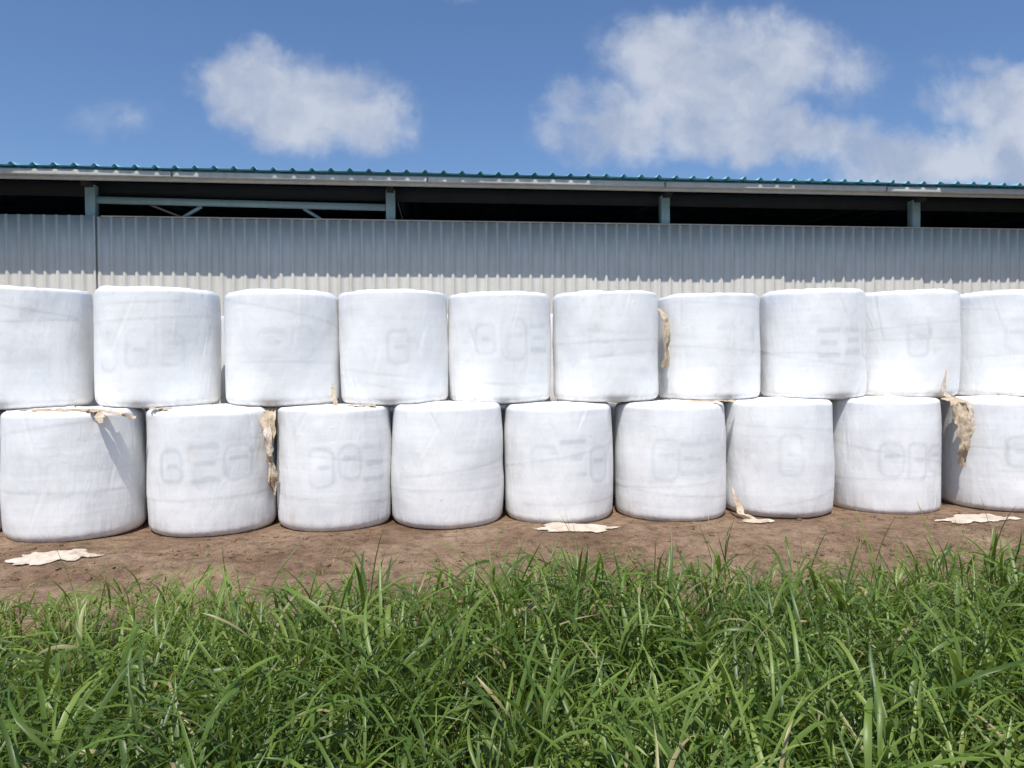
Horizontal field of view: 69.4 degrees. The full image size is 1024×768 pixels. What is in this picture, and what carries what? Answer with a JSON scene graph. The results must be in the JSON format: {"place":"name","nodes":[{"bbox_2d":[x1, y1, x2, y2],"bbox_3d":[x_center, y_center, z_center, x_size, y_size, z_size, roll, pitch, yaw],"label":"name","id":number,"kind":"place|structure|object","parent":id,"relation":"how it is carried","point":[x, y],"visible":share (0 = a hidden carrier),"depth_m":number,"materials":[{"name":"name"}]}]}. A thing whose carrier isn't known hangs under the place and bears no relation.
{"place":"outdoors","nodes":[
{"label":"outdoors","id":0,"kind":"place"},
{"bbox_2d":[16,516,1004,598],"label":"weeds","id":1,"kind":"object","parent":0,"point":[549,546],"visible":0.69,"depth_m":6.35,"materials":[{"name":"green plant"}]},
{"bbox_2d":[0,500,1023,767],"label":"grass","id":2,"kind":"structure","parent":0,"point":[792,674],"depth_m":2.92,"materials":[{"name":"green plant"}]},
{"bbox_2d":[0,498,1023,767],"bbox_3d":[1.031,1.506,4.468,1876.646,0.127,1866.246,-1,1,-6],"label":"ground","id":3,"kind":"structure","parent":0,"point":[144,544],"depth_m":6.50,"materials":[{"name":"brown soil"}]},
{"bbox_2d":[0,410,5,530],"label":"silage bale","id":4,"kind":"object","parent":3,"relation":"on","point":[2,411],"visible":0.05,"depth_m":7.50},
{"bbox_2d":[5,549,104,564],"bbox_3d":[-3.953,1.472,6.356,0.612,0.056,0.584,0,1,31],"label":"plastic scrap","id":5,"kind":"object","parent":3,"relation":"on","point":[37,558],"visible":0.98,"depth_m":6.29,"materials":[{"name":"white plastic"}]},
{"bbox_2d":[0,406,146,542],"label":"silage bale","id":6,"kind":"object","parent":3,"relation":"on","point":[67,476],"visible":0.92,"depth_m":7.01},
{"bbox_2d":[0,285,93,409],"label":"silage bale","id":7,"kind":"object","parent":6,"relation":"on","point":[46,347],"visible":0.98,"depth_m":7.44},
{"bbox_2d":[19,408,135,418],"bbox_3d":[-4.187,0.287,7.087,1.112,0.114,0.190,0,1,-2],"label":"net wrap","id":8,"kind":"object","parent":6,"relation":"attached to","point":[93,410],"visible":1,"depth_m":7.10,"materials":[{"name":"fabric"}]},
{"bbox_2d":[92,412,104,422],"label":"net wrap","id":9,"kind":"object","parent":6,"relation":"attached to","point":[98,416],"visible":1,"depth_m":7.01,"materials":[{"name":"fabric"}]},
{"bbox_2d":[93,285,220,407],"bbox_3d":[-3.815,-0.396,8.008,1.256,1.264,1.263,0,1,-4],"label":"silage bale","id":10,"kind":"object","parent":6,"relation":"on","point":[157,346],"visible":0.97,"depth_m":7.47},
{"bbox_2d":[145,411,147,507],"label":"silage bale","id":11,"kind":"object","parent":3,"relation":"on","point":[146,443],"depth_m":8.61},
{"bbox_2d":[146,403,276,537],"bbox_3d":[-3.124,0.852,7.737,1.267,1.279,1.267,0,1,-2],"label":"silage bale","id":12,"kind":"object","parent":3,"relation":"on","point":[207,469],"visible":0.88,"depth_m":7.19},
{"bbox_2d":[149,407,172,409],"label":"net wrap","id":13,"kind":"object","parent":12,"relation":"on","point":[150,408],"visible":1,"depth_m":7.22,"materials":[{"name":"fabric"}]},
{"bbox_2d":[259,406,278,495],"bbox_3d":[-2.479,0.675,7.559,0.206,0.923,0.327,-1,1,-6],"label":"net wrap","id":14,"kind":"object","parent":12,"relation":"attached to","point":[269,416],"visible":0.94,"depth_m":7.47,"materials":[{"name":"fabric"}]},
{"bbox_2d":[263,422,273,456],"bbox_3d":[-2.458,0.554,7.429,0.083,0.342,0.148,-1,1,-37],"label":"net wrap","id":15,"kind":"object","parent":14,"relation":"attached to","point":[267,433],"visible":1,"depth_m":7.40,"materials":[{"name":"beige plastic"}]},
{"bbox_2d":[224,289,339,406],"bbox_3d":[-2.511,-0.394,8.137,1.221,1.235,1.246,-1,1,-10],"label":"silage bale","id":16,"kind":"object","parent":12,"relation":"on","point":[281,347],"visible":0.96,"depth_m":7.60},
{"bbox_2d":[276,409,277,507],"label":"silage bale","id":17,"kind":"object","parent":3,"relation":"on","point":[276,433],"depth_m":8.66},
{"bbox_2d":[221,316,282,408],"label":"silage bale","id":18,"kind":"object","parent":17,"relation":"on","point":[223,394],"visible":0.08,"depth_m":9.00},
{"bbox_2d":[276,403,391,531],"bbox_3d":[-1.881,0.844,7.861,1.199,1.270,1.180,-1,1,-11],"label":"silage bale","id":19,"kind":"object","parent":3,"relation":"on","point":[333,467],"visible":0.95,"depth_m":7.36},
{"bbox_2d":[331,384,337,404],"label":"net wrap","id":20,"kind":"object","parent":19,"relation":"on","point":[334,400],"visible":1,"depth_m":7.74,"materials":[{"name":"fabric"}]},
{"bbox_2d":[343,404,375,406],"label":"net wrap","id":21,"kind":"object","parent":19,"relation":"on","point":[363,405],"visible":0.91,"depth_m":7.54,"materials":[{"name":"fabric"}]},
{"bbox_2d":[390,407,392,503],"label":"silage bale","id":22,"kind":"object","parent":3,"relation":"on","point":[391,411],"visible":0.02,"depth_m":8.80},
{"bbox_2d":[338,377,394,406],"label":"silage bale","id":23,"kind":"object","parent":22,"relation":"on","point":[340,399],"visible":0.02,"depth_m":9.05},
{"bbox_2d":[391,400,503,529],"bbox_3d":[-0.695,0.824,7.980,1.216,1.286,1.202,-1,1,-12],"label":"silage bale","id":24,"kind":"object","parent":3,"relation":"on","point":[447,472],"visible":0.98,"depth_m":7.46},
{"bbox_2d":[338,289,448,404],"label":"silage bale","id":25,"kind":"object","parent":24,"relation":"on","point":[393,346],"visible":0.98,"depth_m":7.72},
{"bbox_2d":[448,291,550,403],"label":"silage bale","id":26,"kind":"object","parent":24,"relation":"on","point":[499,346],"visible":0.98,"depth_m":7.92},
{"bbox_2d":[500,405,505,500],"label":"silage bale","id":27,"kind":"object","parent":3,"relation":"on","point":[503,411],"visible":0.02,"depth_m":8.96},
{"bbox_2d":[446,314,507,404],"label":"silage bale","id":28,"kind":"object","parent":27,"relation":"on","point":[448,398],"visible":0.01,"depth_m":9.15},
{"bbox_2d":[0,161,1023,403],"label":"farm shed","id":29,"kind":"structure","parent":3,"relation":"on","point":[221,233],"depth_m":13.05,"materials":[{"name":"grey paint"}]},
{"bbox_2d":[0,511,1023,639],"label":"soil clods","id":30,"kind":"object","parent":3,"relation":"on","point":[402,561],"visible":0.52,"depth_m":6.34,"materials":[{"name":"brown soil"}]},
{"bbox_2d":[504,401,612,523],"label":"silage bale","id":31,"kind":"object","parent":3,"relation":"on","point":[558,459],"visible":0.94,"depth_m":7.62},
{"bbox_2d":[552,290,658,401],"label":"silage bale","id":32,"kind":"object","parent":31,"relation":"on","point":[605,345],"visible":1,"depth_m":7.96},
{"bbox_2d":[534,522,619,532],"bbox_3d":[0.655,1.427,7.405,0.869,0.052,0.340,0,1,1],"label":"plastic scrap","id":33,"kind":"object","parent":3,"relation":"on","point":[562,527],"visible":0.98,"depth_m":7.37,"materials":[{"name":"white plastic"}]},
{"bbox_2d":[607,402,616,498],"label":"silage bale","id":34,"kind":"object","parent":3,"relation":"on","point":[612,405],"visible":0.02,"depth_m":9.12},
{"bbox_2d":[541,314,558,401],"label":"silage bale","id":35,"kind":"object","parent":34,"relation":"on","point":[551,397],"visible":0.03,"depth_m":9.27},
{"bbox_2d":[615,399,725,521],"bbox_3d":[1.755,0.807,8.235,1.217,1.272,1.207,-1,1,-4],"label":"silage bale","id":36,"kind":"object","parent":3,"relation":"on","point":[670,459],"visible":0.96,"depth_m":7.71},
{"bbox_2d":[690,400,735,401],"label":"net wrap","id":37,"kind":"object","parent":36,"relation":"on","point":[712,400],"visible":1,"depth_m":7.90,"materials":[{"name":"fabric"}]},
{"bbox_2d":[742,518,774,522],"bbox_3d":[2.554,1.413,7.684,0.334,0.038,0.224,-1,1,-6],"label":"plastic scrap","id":38,"kind":"object","parent":3,"relation":"on","point":[753,520],"visible":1,"depth_m":7.63,"materials":[{"name":"white plastic"}]},
{"bbox_2d":[723,397,834,518],"bbox_3d":[2.998,0.786,8.372,1.194,1.289,1.194,-1,1,-7],"label":"silage bale","id":39,"kind":"object","parent":3,"relation":"on","point":[780,460],"visible":0.9,"depth_m":7.86},
{"bbox_2d":[658,292,760,399],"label":"silage bale","id":40,"kind":"object","parent":39,"relation":"on","point":[714,348],"visible":0.89,"depth_m":8.16},
{"bbox_2d":[658,308,670,367],"bbox_3d":[1.708,-0.521,8.330,0.095,0.689,0.272,-1,1,-6],"label":"net wrap","id":41,"kind":"object","parent":40,"relation":"attached to","point":[666,342],"visible":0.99,"depth_m":8.24,"materials":[{"name":"fabric"}]},
{"bbox_2d":[731,488,754,517],"bbox_3d":[2.427,1.273,7.872,0.112,0.274,0.380,-1,1,-25],"label":"net wrap","id":42,"kind":"object","parent":39,"relation":"attached to","point":[740,509],"visible":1,"depth_m":7.88,"materials":[{"name":"fabric"}]},
{"bbox_2d":[759,288,866,398],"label":"silage bale","id":43,"kind":"object","parent":39,"relation":"on","point":[813,343],"visible":0.96,"depth_m":8.24},
{"bbox_2d":[828,396,941,514],"bbox_3d":[4.267,0.775,8.529,1.203,1.285,1.188,-1,1,-7],"label":"silage bale","id":44,"kind":"object","parent":3,"relation":"on","point":[887,452],"visible":0.84,"depth_m":8.02},
{"bbox_2d":[864,288,960,397],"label":"silage bale","id":45,"kind":"object","parent":44,"relation":"on","point":[913,343],"visible":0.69,"depth_m":8.44},
{"bbox_2d":[941,369,951,397],"bbox_3d":[4.856,-0.006,8.257,0.092,0.326,0.082,-1,1,-25],"label":"net wrap","id":46,"kind":"object","parent":45,"relation":"attached to","point":[943,388],"visible":1,"depth_m":8.27,"materials":[{"name":"beige plastic"}]},
{"bbox_2d":[935,514,1021,523],"bbox_3d":[4.788,1.385,7.700,0.975,0.051,0.414,-1,1,-19],"label":"plastic scrap","id":47,"kind":"object","parent":3,"relation":"on","point":[963,518],"visible":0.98,"depth_m":7.63,"materials":[{"name":"white plastic"}]},
{"bbox_2d":[940,395,1023,511],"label":"silage bale","id":48,"kind":"object","parent":3,"relation":"on","point":[990,475],"visible":0.78,"depth_m":8.22},
{"bbox_2d":[941,397,972,466],"bbox_3d":[4.993,0.541,8.334,0.265,0.791,0.343,-1,1,-6],"label":"net wrap","id":49,"kind":"object","parent":48,"relation":"attached to","point":[960,411],"visible":0.99,"depth_m":8.22,"materials":[{"name":"fabric"}]},
{"bbox_2d":[964,401,974,431],"bbox_3d":[5.088,0.372,8.234,0.086,0.361,0.110,-1,1,-6],"label":"net wrap","id":50,"kind":"object","parent":49,"relation":"attached to","point":[970,413],"visible":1,"depth_m":8.20,"materials":[{"name":"beige plastic"}]},
{"bbox_2d":[954,289,1023,396],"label":"silage bale","id":51,"kind":"object","parent":48,"relation":"on","point":[992,342],"visible":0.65,"depth_m":8.68},
{"bbox_2d":[6,512,1017,624],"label":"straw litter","id":52,"kind":"object","parent":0,"point":[476,544],"visible":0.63,"depth_m":6.54,"materials":[{"name":"beige plant"}]},
{"bbox_2d":[0,0,1023,185],"label":"sky","id":53,"kind":"structure","parent":0,"point":[914,91],"materials":[{"name":"blue"}]},
{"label":"silage bale","id":54,"kind":"object","parent":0,"visible":0},
{"bbox_2d":[7,391,99,410],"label":"silage bale","id":55,"kind":"object","parent":54,"relation":"on","point":[94,403],"depth_m":8.90},
{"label":"silage bale","id":56,"kind":"object","parent":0,"visible":0},
{"bbox_2d":[615,395,666,402],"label":"silage bale","id":57,"kind":"object","parent":56,"relation":"on","point":[658,397],"visible":0.01,"depth_m":9.40}
]}

